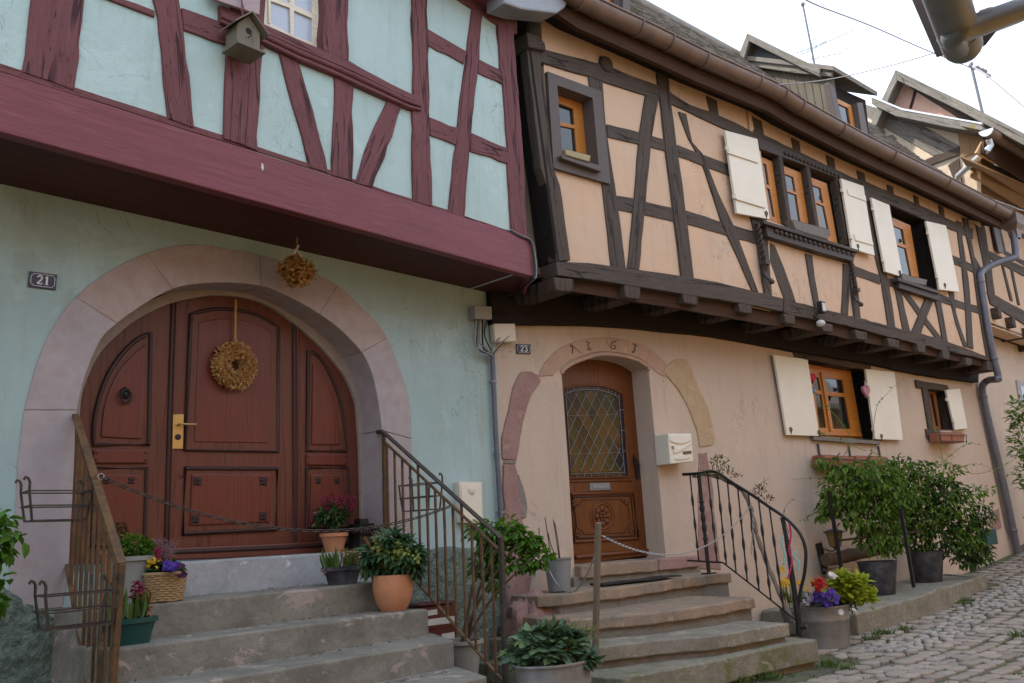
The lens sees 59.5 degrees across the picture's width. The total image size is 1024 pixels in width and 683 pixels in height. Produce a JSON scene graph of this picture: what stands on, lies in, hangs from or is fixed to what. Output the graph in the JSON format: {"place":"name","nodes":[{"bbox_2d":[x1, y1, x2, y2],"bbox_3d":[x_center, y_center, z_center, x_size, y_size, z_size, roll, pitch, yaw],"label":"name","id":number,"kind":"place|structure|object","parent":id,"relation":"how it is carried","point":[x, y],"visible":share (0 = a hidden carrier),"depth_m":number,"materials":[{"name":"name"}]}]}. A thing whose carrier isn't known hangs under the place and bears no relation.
{"place":"outdoors","nodes":[
{"label":"outdoors","id":0,"kind":"place"},
{"bbox_2d":[648,0,1023,164],"label":"sky","id":1,"kind":"structure","parent":0,"point":[781,24],"materials":[{"name":"white"}]},
{"bbox_2d":[750,544,1023,682],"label":"ground","id":2,"kind":"structure","parent":0,"point":[800,676],"depth_m":8.49,"materials":[{"name":"grey stone"}]},
{"bbox_2d":[0,508,29,618],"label":"shrub","id":3,"kind":"object","parent":2,"relation":"on","point":[8,551],"visible":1,"depth_m":4.58,"materials":[{"name":"green plant"}]},
{"bbox_2d":[51,550,486,682],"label":"stone steps","id":4,"kind":"structure","parent":2,"relation":"on","point":[208,608],"depth_m":5.95,"materials":[{"name":"stone"}]},
{"bbox_2d":[65,414,126,682],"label":"stair railing","id":5,"kind":"object","parent":4,"relation":"on","point":[115,552],"visible":0.98,"depth_m":5.30,"materials":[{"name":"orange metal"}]},
{"bbox_2d":[14,476,93,522],"bbox_3d":[-2.761,0.951,5.401,0.252,0.259,0.446,-13,-16,41],"label":"flower rack","id":6,"kind":"object","parent":5,"relation":"attached to","point":[78,506],"visible":0.98,"depth_m":5.39,"materials":[{"name":"black metal"}]},
{"bbox_2d":[28,575,119,630],"bbox_3d":[-2.350,1.397,4.808,0.252,0.259,0.466,-13,-16,41],"label":"flower rack","id":7,"kind":"object","parent":5,"relation":"attached to","point":[46,613],"visible":1,"depth_m":4.79,"materials":[{"name":"black metal"}]},
{"bbox_3d":[-2.491,0.818,5.432,0.007,0.044,0.044,-13,-16,41],"label":"chain ring","id":8,"kind":"object","parent":5,"relation":"attached to","visible":0},
{"bbox_2d":[100,475,450,531],"bbox_3d":[-1.486,1.137,6.249,2.649,0.398,0.022,8,-16,-40],"label":"chain","id":9,"kind":"object","parent":8,"relation":"hanging from","point":[246,523],"visible":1,"depth_m":6.02,"materials":[{"name":"grey metal"}]},
{"bbox_2d":[100,520,129,582],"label":"potted plant","id":10,"kind":"object","parent":4,"relation":"on","point":[123,528],"visible":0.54,"depth_m":6.10,"materials":[{"name":"brown plant"}]},
{"bbox_2d":[98,580,157,646],"bbox_3d":[-2.284,1.614,5.348,0.228,0.366,0.350,-13,-16,41],"label":"potted plant","id":11,"kind":"object","parent":4,"relation":"on","point":[136,629],"visible":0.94,"depth_m":5.33,"materials":[{"name":"green plant"}]},
{"bbox_2d":[106,531,157,603],"bbox_3d":[-2.495,1.480,5.887,0.321,0.464,0.304,-13,-16,41],"label":"potted plant","id":12,"kind":"object","parent":4,"relation":"on","point":[136,564],"visible":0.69,"depth_m":5.81,"materials":[{"name":"green plant"}]},
{"bbox_2d":[142,547,187,602],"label":"potted plant","id":13,"kind":"object","parent":4,"relation":"on","point":[164,579],"visible":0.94,"depth_m":5.77,"materials":[{"name":"beige wicker"}]},
{"bbox_2d":[147,536,181,560],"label":"potted plant","id":14,"kind":"object","parent":13,"relation":"in","point":[164,552],"visible":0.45,"depth_m":6.15,"materials":[{"name":"plant"}]},
{"bbox_2d":[312,493,357,552],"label":"potted plant","id":15,"kind":"object","parent":4,"relation":"on","point":[330,541],"visible":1,"depth_m":7.44,"materials":[{"name":"green plant"}]},
{"bbox_2d":[320,546,363,584],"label":"potted plant","id":16,"kind":"object","parent":4,"relation":"on","point":[334,571],"visible":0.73,"depth_m":6.94,"materials":[{"name":"green plant"}]},
{"bbox_2d":[343,518,379,550],"bbox_3d":[-1.281,1.644,7.634,0.230,0.265,0.230,-13,-16,41],"label":"lantern","id":17,"kind":"object","parent":4,"relation":"on","point":[356,539],"visible":0.77,"depth_m":7.58,"materials":[{"name":"black metal"}]},
{"bbox_2d":[355,524,431,611],"bbox_3d":[-0.920,1.722,6.867,0.586,0.652,0.566,-13,-16,41],"label":"potted plant","id":18,"kind":"object","parent":4,"relation":"on","point":[386,559],"visible":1,"depth_m":6.75,"materials":[{"name":"green plant"}]},
{"bbox_2d":[0,0,566,682],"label":"timbered house","id":19,"kind":"structure","parent":2,"relation":"on","point":[174,182],"depth_m":7.00,"materials":[{"name":"teal paint"}]},
{"bbox_2d":[28,271,56,289],"bbox_3d":[-3.154,-0.410,6.027,0.021,0.114,0.179,-13,-16,41],"label":"house number sign","id":20,"kind":"object","parent":19,"relation":"attached to","point":[42,280],"visible":1,"depth_m":6.02,"materials":[{"name":"blue metal"}]},
{"bbox_2d":[69,290,363,564],"bbox_3d":[-2.191,0.474,7.341,0.135,2.571,2.954,-13,-16,41],"label":"door","id":21,"kind":"structure","parent":19,"relation":"in","point":[156,420],"depth_m":7.11,"materials":[{"name":"wood"}]},
{"bbox_2d":[210,300,257,391],"bbox_3d":[-2.264,0.027,7.302,0.179,0.766,0.424,-13,-16,41],"label":"door wreath","id":22,"kind":"object","parent":21,"relation":"hanging from","point":[226,355],"depth_m":7.24,"materials":[{"name":"gold plant"}]},
{"bbox_2d":[219,0,268,64],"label":"bird box","id":23,"kind":"object","parent":19,"relation":"hanging from","point":[247,34],"visible":1,"depth_m":6.38,"materials":[{"name":"brown wood"}]},
{"bbox_2d":[264,0,318,46],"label":"window","id":24,"kind":"structure","parent":19,"relation":"in","point":[298,19],"depth_m":7.12,"materials":[{"name":"white wood"}]},
{"bbox_2d":[276,237,318,288],"bbox_3d":[-1.734,-0.633,7.254,0.294,0.454,0.352,-13,-16,41],"label":"dried bunch","id":25,"kind":"object","parent":19,"relation":"hanging from","point":[296,268],"visible":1,"depth_m":7.18,"materials":[{"name":"brown plant"}]},
{"bbox_2d":[407,600,456,638],"bbox_3d":[-0.705,2.484,7.827,0.220,0.406,0.451,-13,-16,41],"label":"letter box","id":26,"kind":"object","parent":19,"relation":"attached to","point":[440,624],"visible":0.41,"depth_m":7.79,"materials":[{"name":"paint"}]},
{"bbox_2d":[376,430,507,682],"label":"stair railing","id":27,"kind":"object","parent":19,"relation":"attached to","point":[503,678],"visible":0.88,"depth_m":7.05,"materials":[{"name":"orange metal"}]},
{"bbox_2d":[398,473,442,511],"bbox_3d":[-0.783,1.293,7.681,0.166,0.309,0.444,9,-17,-43],"label":"flower rack","id":28,"kind":"object","parent":27,"relation":"attached to","point":[413,497],"visible":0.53,"depth_m":7.63,"materials":[{"name":"black metal"}]},
{"bbox_2d":[454,482,482,523],"bbox_3d":[-0.406,1.539,8.546,0.095,0.397,0.310,-13,-16,41],"label":"meter box","id":29,"kind":"object","parent":19,"relation":"attached to","point":[469,494],"visible":0.76,"depth_m":8.51,"materials":[{"name":"beige plastic"}]},
{"bbox_2d":[468,306,491,320],"bbox_3d":[-0.324,-0.285,9.126,0.100,0.164,0.248,-13,-16,41],"label":"junction box","id":30,"kind":"object","parent":19,"relation":"attached to","point":[480,312],"visible":0.97,"depth_m":9.06,"materials":[{"name":"grey plastic"}]},
{"bbox_2d":[489,354,507,615],"bbox_3d":[-0.136,1.439,8.894,0.093,2.686,0.094,-13,-16,41],"label":"conduit pipe","id":31,"kind":"object","parent":19,"relation":"attached to","point":[497,453],"visible":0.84,"depth_m":8.94,"materials":[{"name":"metal"}]},
{"bbox_2d":[473,228,536,358],"bbox_3d":[-0.086,-0.436,8.867,0.520,1.091,1.039,1,-13,-19],"label":"cable bundle","id":32,"kind":"object","parent":19,"relation":"attached to","point":[491,353],"visible":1,"depth_m":8.99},
{"bbox_2d":[450,513,557,673],"bbox_3d":[-0.098,2.163,7.768,1.045,1.334,0.413,-2,-12,-5],"label":"potted plant","id":33,"kind":"object","parent":2,"relation":"on","point":[466,657],"visible":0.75,"depth_m":7.76,"materials":[{"name":"green plant"}]},
{"bbox_2d":[496,614,617,682],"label":"potted plant","id":34,"kind":"object","parent":2,"relation":"on","point":[547,651],"visible":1,"depth_m":6.13,"materials":[{"name":"green plant"}]},
{"bbox_2d":[478,555,818,682],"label":"stone steps","id":35,"kind":"structure","parent":2,"relation":"on","point":[692,624],"depth_m":8.28,"materials":[{"name":"grey stone"}]},
{"bbox_2d":[538,517,571,591],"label":"potted plant","id":36,"kind":"object","parent":35,"relation":"on","point":[560,569],"visible":0.8,"depth_m":8.76,"materials":[{"name":"metal"}]},
{"bbox_2d":[590,575,681,585],"bbox_3d":[1.317,2.519,9.454,1.100,0.041,0.202,5,-14,-32],"label":"door mat","id":37,"kind":"object","parent":35,"relation":"on","point":[634,580],"depth_m":9.41,"materials":[{"name":"rubber"}]},
{"bbox_2d":[733,675,758,682],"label":"weed clump","id":38,"kind":"object","parent":2,"relation":"on","point":[749,680],"visible":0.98,"depth_m":7.67,"materials":[{"name":"green plant"}]},
{"bbox_2d":[486,0,1013,620],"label":"timbered house","id":39,"kind":"structure","parent":2,"relation":"on","point":[686,280],"depth_m":11.14,"materials":[{"name":"beige paint"}]},
{"bbox_2d":[490,324,515,342],"bbox_3d":[-0.103,-0.096,9.327,0.315,0.250,0.120,7,-16,-39],"label":"junction box","id":40,"kind":"object","parent":39,"relation":"attached to","point":[502,331],"visible":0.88,"depth_m":9.26,"materials":[{"name":"beige plastic"}]},
{"bbox_2d":[516,344,530,353],"bbox_3d":[0.124,0.079,9.513,0.201,0.118,0.020,7,-16,-39],"label":"house number sign","id":41,"kind":"object","parent":39,"relation":"attached to","point":[523,348],"visible":1,"depth_m":9.51,"materials":[{"name":"metal"}]},
{"bbox_2d":[558,96,585,153],"bbox_3d":[0.597,-2.335,9.806,0.532,0.822,0.050,7,-16,-39],"label":"window","id":42,"kind":"structure","parent":39,"relation":"in","point":[570,112],"depth_m":9.85,"materials":[{"name":"brown wood"}]},
{"bbox_2d":[562,149,589,161],"bbox_3d":[0.664,-1.971,9.569,0.379,0.095,0.130,7,-16,-39],"label":"planter trough","id":43,"kind":"object","parent":39,"relation":"on","point":[576,155],"visible":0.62,"depth_m":9.50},
{"bbox_2d":[562,359,648,563],"bbox_3d":[1.124,1.292,10.425,0.140,2.498,1.620,-17,-18,48],"label":"door","id":44,"kind":"structure","parent":39,"relation":"in","point":[604,464],"depth_m":10.36,"materials":[{"name":"brown wood"}]},
{"bbox_2d":[607,0,629,11],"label":"dormer","id":45,"kind":"object","parent":39,"relation":"on","point":[624,4],"depth_m":10.51,"materials":[{"name":"grey wood"}]},
{"bbox_2d":[654,434,692,465],"bbox_3d":[1.919,1.275,10.589,0.428,0.367,0.232,7,-16,-39],"label":"letter box","id":46,"kind":"object","parent":39,"relation":"attached to","point":[673,448],"visible":1,"depth_m":10.47,"materials":[{"name":"white metal"}]},
{"bbox_2d":[682,470,808,635],"bbox_3d":[2.430,2.175,9.435,0.175,1.694,1.524,7,-16,-39],"label":"stair railing","id":47,"kind":"object","parent":39,"relation":"attached to","point":[796,597],"visible":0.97,"depth_m":9.33,"materials":[{"name":"black metal"}]},
{"bbox_2d":[691,454,794,623],"bbox_3d":[2.336,2.043,9.428,1.119,1.769,0.650,-13,-16,41],"label":"vine","id":48,"kind":"object","parent":47,"relation":"attached to","point":[770,571],"visible":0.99,"depth_m":9.35,"materials":[{"name":"green plant"}]},
{"bbox_2d":[750,506,753,553],"bbox_3d":[2.505,1.968,9.351,0.090,0.491,0.037,-10,-14,31],"label":"chain","id":49,"kind":"object","parent":47,"relation":"hanging from","point":[752,530],"visible":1,"depth_m":9.34,"materials":[{"name":"metal"}]},
{"bbox_2d":[781,536,785,565],"bbox_3d":[2.728,2.104,9.017,0.049,0.291,0.009,-13,-16,41],"label":"ribbon","id":50,"kind":"object","parent":47,"relation":"hanging from","point":[783,550],"visible":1,"depth_m":9.01,"materials":[{"name":"fabric"}]},
{"bbox_2d":[787,524,792,578],"bbox_3d":[2.769,2.098,8.968,0.002,0.538,0.115,7,-16,-39],"label":"ribbon","id":51,"kind":"object","parent":47,"relation":"attached to","point":[790,530],"visible":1,"depth_m":8.96,"materials":[{"name":"fabric"}]},
{"bbox_2d":[793,551,800,570],"bbox_3d":[2.823,2.177,8.890,0.002,0.188,0.080,7,-16,-39],"label":"ribbon","id":52,"kind":"object","parent":47,"relation":"hanging from","point":[798,561],"visible":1,"depth_m":8.88,"materials":[{"name":"teal fabric"}]},
{"bbox_2d":[761,157,780,223],"bbox_3d":[3.468,-2.023,12.068,0.305,0.896,0.050,8,-16,-41],"label":"window","id":53,"kind":"structure","parent":39,"relation":"in","point":[769,181],"depth_m":12.05,"materials":[{"name":"brown wood"}]},
{"bbox_2d":[739,33,820,77],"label":"roof gable","id":54,"kind":"structure","parent":39,"relation":"on","point":[753,46],"depth_m":14.45,"materials":[{"name":"grey wood"}]},
{"bbox_2d":[784,166,807,222],"bbox_3d":[3.926,-1.996,12.479,0.533,0.844,0.050,8,-16,-41],"label":"window","id":55,"kind":"structure","parent":39,"relation":"in","point":[796,199],"depth_m":12.49,"materials":[{"name":"brown wood"}]},
{"bbox_2d":[761,155,838,243],"bbox_3d":[4.222,-2.080,12.825,2.444,1.260,0.040,8,-16,-41],"label":"window frame","id":56,"kind":"structure","parent":39,"relation":"in","point":[786,165],"depth_m":13.17,"materials":[{"name":"brown wood"}]},
{"bbox_2d":[785,220,829,239],"bbox_3d":[4.056,-1.523,12.261,1.008,0.189,0.120,8,-16,-41],"label":"planter trough","id":57,"kind":"object","parent":39,"relation":"on","point":[817,231],"visible":0.77,"depth_m":12.16,"materials":[{"name":"stone"}]},
{"bbox_2d":[746,56,877,133],"bbox_3d":[4.790,-3.928,14.524,1.472,1.895,1.658,8,-16,-40],"label":"dormer","id":58,"kind":"object","parent":39,"relation":"on","point":[834,97],"visible":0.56,"depth_m":13.97,"materials":[{"name":"brown wood"}]},
{"bbox_2d":[793,2,852,63],"bbox_3d":[5.200,-5.059,15.027,1.034,1.245,0.280,-1,-12,-9],"label":"tv antenna","id":59,"kind":"object","parent":58,"relation":"on","point":[802,4],"visible":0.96,"depth_m":14.99,"materials":[{"name":"metal"}]},
{"bbox_2d":[837,99,854,126],"bbox_3d":[5.112,-3.453,13.800,0.553,0.511,0.050,8,-16,-41],"label":"window","id":60,"kind":"structure","parent":58,"relation":"in","point":[846,112],"depth_m":13.86,"materials":[{"name":"brown wood"}]},
{"bbox_2d":[810,372,815,383],"bbox_3d":[4.349,0.502,13.008,0.164,0.217,0.040,7,-16,-39],"label":"hanging heart","id":61,"kind":"object","parent":39,"relation":"hanging from","point":[813,377],"visible":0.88,"depth_m":12.98,"materials":[{"name":"paper"}]},
{"bbox_2d":[813,315,824,326],"bbox_3d":[4.088,-0.281,11.938,0.153,0.180,0.120,-13,-16,41],"label":"security camera","id":62,"kind":"object","parent":39,"relation":"attached to","point":[820,323],"visible":1,"depth_m":11.89,"materials":[{"name":"white plastic"}]},
{"bbox_2d":[815,542,827,573],"bbox_3d":[4.105,2.897,11.908,0.128,0.424,0.831,-7,-13,20],"label":"iron bracket","id":63,"kind":"object","parent":39,"relation":"attached to","point":[820,549],"visible":0.76,"depth_m":12.21,"materials":[{"name":"black metal"}]},
{"bbox_2d":[826,567,852,579],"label":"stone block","id":64,"kind":"structure","parent":63,"relation":"on","point":[850,569],"depth_m":12.02,"materials":[{"name":"beige stone"}]},
{"bbox_2d":[820,545,883,566],"bbox_3d":[4.689,2.927,12.327,1.404,0.253,0.181,7,-16,-39],"label":"log","id":65,"kind":"object","parent":63,"relation":"on","point":[847,555],"visible":0.66,"depth_m":12.10,"materials":[{"name":"brown wood"}]},
{"bbox_2d":[817,301,826,313],"bbox_3d":[4.161,-0.445,12.044,0.113,0.172,0.192,-7,-13,17],"label":"spot lamp","id":66,"kind":"object","parent":39,"relation":"attached to","point":[821,306],"visible":1,"depth_m":11.98,"materials":[{"name":"black metal"}]},
{"bbox_2d":[811,178,836,242],"bbox_3d":[4.489,-1.888,12.964,0.542,0.915,0.050,8,-16,-41],"label":"window","id":67,"kind":"structure","parent":39,"relation":"in","point":[822,201],"depth_m":12.98,"materials":[{"name":"brown wood"}]},
{"bbox_2d":[823,529,844,551],"bbox_3d":[4.388,2.723,12.265,0.230,0.320,0.242,3,-13,-25],"label":"wall lantern","id":68,"kind":"object","parent":39,"relation":"attached to","point":[830,536],"depth_m":12.23,"materials":[{"name":"black glass"}]},
{"bbox_2d":[808,364,861,438],"bbox_3d":[4.916,0.928,13.619,1.263,1.127,0.102,7,-16,-39],"label":"window","id":69,"kind":"structure","parent":39,"relation":"in","point":[834,388],"depth_m":13.62,"materials":[{"name":"brown wood"}]},
{"bbox_2d":[816,444,900,469],"bbox_3d":[5.126,1.704,13.171,2.739,0.404,0.255,7,-16,-39],"label":"window rack","id":70,"kind":"object","parent":39,"relation":"attached to","point":[850,455],"depth_m":12.91,"materials":[{"name":"black metal"}]},
{"bbox_2d":[812,455,853,468],"bbox_3d":[4.560,1.708,12.704,0.818,0.185,0.180,7,-16,-39],"label":"planter trough","id":71,"kind":"object","parent":70,"relation":"attached to","point":[830,456],"visible":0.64,"depth_m":12.56,"materials":[{"name":"ceramic"}]},
{"bbox_2d":[851,456,887,468],"bbox_3d":[5.273,1.797,13.287,0.929,0.184,0.180,7,-16,-39],"label":"planter trough","id":72,"kind":"object","parent":70,"relation":"attached to","point":[866,457],"visible":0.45,"depth_m":13.12,"materials":[{"name":"ceramic"}]},
{"bbox_2d":[851,373,865,438],"bbox_3d":[5.292,0.950,14.037,2.558,1.340,0.020,7,-16,-39],"label":"window back","id":73,"kind":"structure","parent":39,"relation":"in","point":[854,380],"depth_m":14.17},
{"bbox_2d":[861,380,869,397],"bbox_3d":[5.377,0.725,13.636,0.202,0.269,0.040,7,-16,-39],"label":"hanging heart","id":74,"kind":"object","parent":39,"relation":"hanging from","point":[865,390],"visible":1,"depth_m":13.60,"materials":[{"name":"paper"}]},
{"bbox_2d":[775,21,1022,84],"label":"overhead cable","id":75,"kind":"object","parent":39,"relation":"attached to","point":[873,69],"visible":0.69,"depth_m":10.30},
{"bbox_2d":[892,218,918,277],"bbox_3d":[6.462,-1.474,14.752,0.694,1.046,0.050,8,-16,-41],"label":"window","id":76,"kind":"structure","parent":39,"relation":"in","point":[903,235],"depth_m":14.76,"materials":[{"name":"brown wood"}]},
{"bbox_2d":[892,216,920,277],"bbox_3d":[6.818,-1.568,15.216,1.715,1.454,0.020,8,-16,-41],"label":"window back","id":77,"kind":"structure","parent":39,"relation":"in","point":[892,216],"depth_m":15.21,"materials":[{"name":"brown wood"}]},
{"bbox_2d":[896,274,926,285],"bbox_3d":[6.350,-0.967,14.223,0.918,0.155,0.100,8,-16,-41],"label":"planter trough","id":78,"kind":"object","parent":39,"relation":"on","point":[919,281],"visible":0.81,"depth_m":14.16,"materials":[{"name":"stone"}]},
{"bbox_2d":[928,391,940,428],"bbox_3d":[7.300,1.188,15.531,0.267,0.756,0.050,7,-16,-39],"label":"window","id":79,"kind":"structure","parent":39,"relation":"in","point":[932,395],"depth_m":15.53,"materials":[{"name":"brown wood"}]},
{"bbox_2d":[928,432,966,443],"bbox_3d":[7.273,1.625,14.998,1.074,0.216,0.226,7,-16,-39],"label":"planter trough","id":80,"kind":"object","parent":39,"relation":"attached to","point":[949,437],"visible":1,"depth_m":14.87,"materials":[{"name":"ceramic"}]},
{"bbox_2d":[980,529,997,544],"bbox_3d":[8.191,3.358,15.405,0.400,0.260,0.120,7,-16,-39],"label":"planter box","id":81,"kind":"object","parent":39,"relation":"attached to","point":[991,539],"visible":0.57,"depth_m":15.36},
{"bbox_2d":[976,200,1023,553],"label":"downpipe","id":82,"kind":"object","parent":39,"relation":"attached to","point":[1013,225],"visible":1,"depth_m":16.20,"materials":[{"name":"grey metal"}]},
{"bbox_2d":[761,574,987,635],"bbox_3d":[5.228,3.565,12.101,4.499,0.626,1.241,7,-16,-39],"label":"stone ledge","id":83,"kind":"object","parent":2,"relation":"on","point":[906,602],"visible":0.45,"depth_m":11.30,"materials":[{"name":"grey stone"}]},
{"bbox_2d":[778,566,794,622],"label":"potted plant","id":84,"kind":"object","parent":83,"relation":"on","point":[783,613],"visible":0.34,"depth_m":10.55,"materials":[{"name":"green plant"}]},
{"bbox_2d":[791,378,925,595],"bbox_3d":[4.620,1.970,12.007,1.809,2.787,0.830,-3,-12,2],"label":"potted plant","id":85,"kind":"object","parent":83,"relation":"on","point":[864,485],"visible":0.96,"depth_m":11.86,"materials":[{"name":"green plant"}]},
{"bbox_2d":[826,490,922,587],"bbox_3d":[4.880,2.591,11.805,1.494,1.299,0.416,0,-12,-12],"label":"plant frame","id":86,"kind":"object","parent":83,"relation":"on","point":[905,537],"visible":0.86,"depth_m":11.74,"materials":[{"name":"black metal"}]},
{"bbox_2d":[868,419,1021,582],"bbox_3d":[6.098,2.295,12.953,2.499,2.285,0.884,-3,-12,-2],"label":"potted plant","id":87,"kind":"object","parent":83,"relation":"on","point":[927,559],"visible":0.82,"depth_m":12.89,"materials":[{"name":"green plant"}]},
{"bbox_2d":[755,594,1023,682],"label":"grass","id":88,"kind":"structure","parent":2,"relation":"on","point":[771,675],"depth_m":8.76,"materials":[{"name":"green plant"}]},
{"bbox_2d":[856,576,1023,654],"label":"street gutter stones","id":89,"kind":"object","parent":2,"relation":"on","point":[978,611],"visible":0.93,"depth_m":10.49,"materials":[{"name":"grey stone"}]},
{"bbox_2d":[866,70,1023,545],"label":"timbered house","id":90,"kind":"structure","parent":2,"relation":"on","point":[959,140],"depth_m":17.35,"materials":[{"name":"beige paint"}]},
{"bbox_2d":[968,62,990,111],"bbox_3d":[8.886,-4.798,16.933,0.303,1.045,0.357,-13,-16,41],"label":"roof pole","id":91,"kind":"object","parent":90,"relation":"on","point":[970,64],"visible":0.8,"depth_m":16.98,"materials":[{"name":"metal"}]},
{"bbox_2d":[805,0,969,67],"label":"overhead cable","id":92,"kind":"object","parent":91,"relation":"attached to","point":[873,27],"visible":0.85,"depth_m":12.97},
{"bbox_2d":[971,66,1023,107],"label":"overhead cable","id":93,"kind":"object","parent":91,"relation":"attached to","point":[1006,91],"visible":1,"depth_m":15.95,"materials":[{"name":"white"}]},
{"bbox_2d":[999,228,1023,265],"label":"window","id":94,"kind":"structure","parent":90,"relation":"in","point":[1006,253],"depth_m":18.21,"materials":[{"name":"brown"}]},
{"bbox_2d":[912,0,1023,63],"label":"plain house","id":95,"kind":"structure","parent":2,"relation":"on","point":[960,31],"depth_m":2.95,"materials":[{"name":"metal"}]},
{"bbox_2d":[1003,394,1023,517],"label":"shrub","id":96,"kind":"object","parent":2,"relation":"on","point":[1014,424],"visible":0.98,"depth_m":16.40,"materials":[{"name":"green plant"}]},
{"bbox_2d":[799,552,1023,682],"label":"street paving","id":97,"kind":"structure","parent":0,"point":[975,658],"depth_m":8.73,"materials":[{"name":"grey stone"}]},
{"bbox_2d":[592,522,601,654],"bbox_3d":[0.661,1.927,6.991,0.051,1.015,0.275,1,-13,-19],"label":"wooden stake","id":98,"kind":"object","parent":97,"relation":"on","point":[597,574],"visible":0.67,"depth_m":6.98,"materials":[{"name":"brown wood"}]},
{"bbox_2d":[549,556,593,592],"bbox_3d":[0.506,2.032,7.915,0.014,0.377,2.004,-1,-12,-9],"label":"chain","id":99,"kind":"object","parent":98,"relation":"hanging from","point":[582,582],"visible":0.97,"depth_m":7.59,"materials":[{"name":"metal"}]},
{"bbox_2d":[602,504,751,555],"bbox_3d":[1.615,1.712,8.178,0.016,0.435,3.023,-12,-15,36],"label":"chain","id":100,"kind":"object","parent":98,"relation":"hanging from","point":[620,544],"visible":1,"depth_m":7.93,"materials":[{"name":"metal"}]},
{"bbox_2d":[781,566,881,649],"bbox_3d":[3.396,2.867,9.642,0.836,0.844,1.223,-13,-16,41],"label":"potted plant","id":101,"kind":"object","parent":97,"relation":"on","point":[825,621],"visible":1,"depth_m":9.56,"materials":[{"name":"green plant"}]}
]}

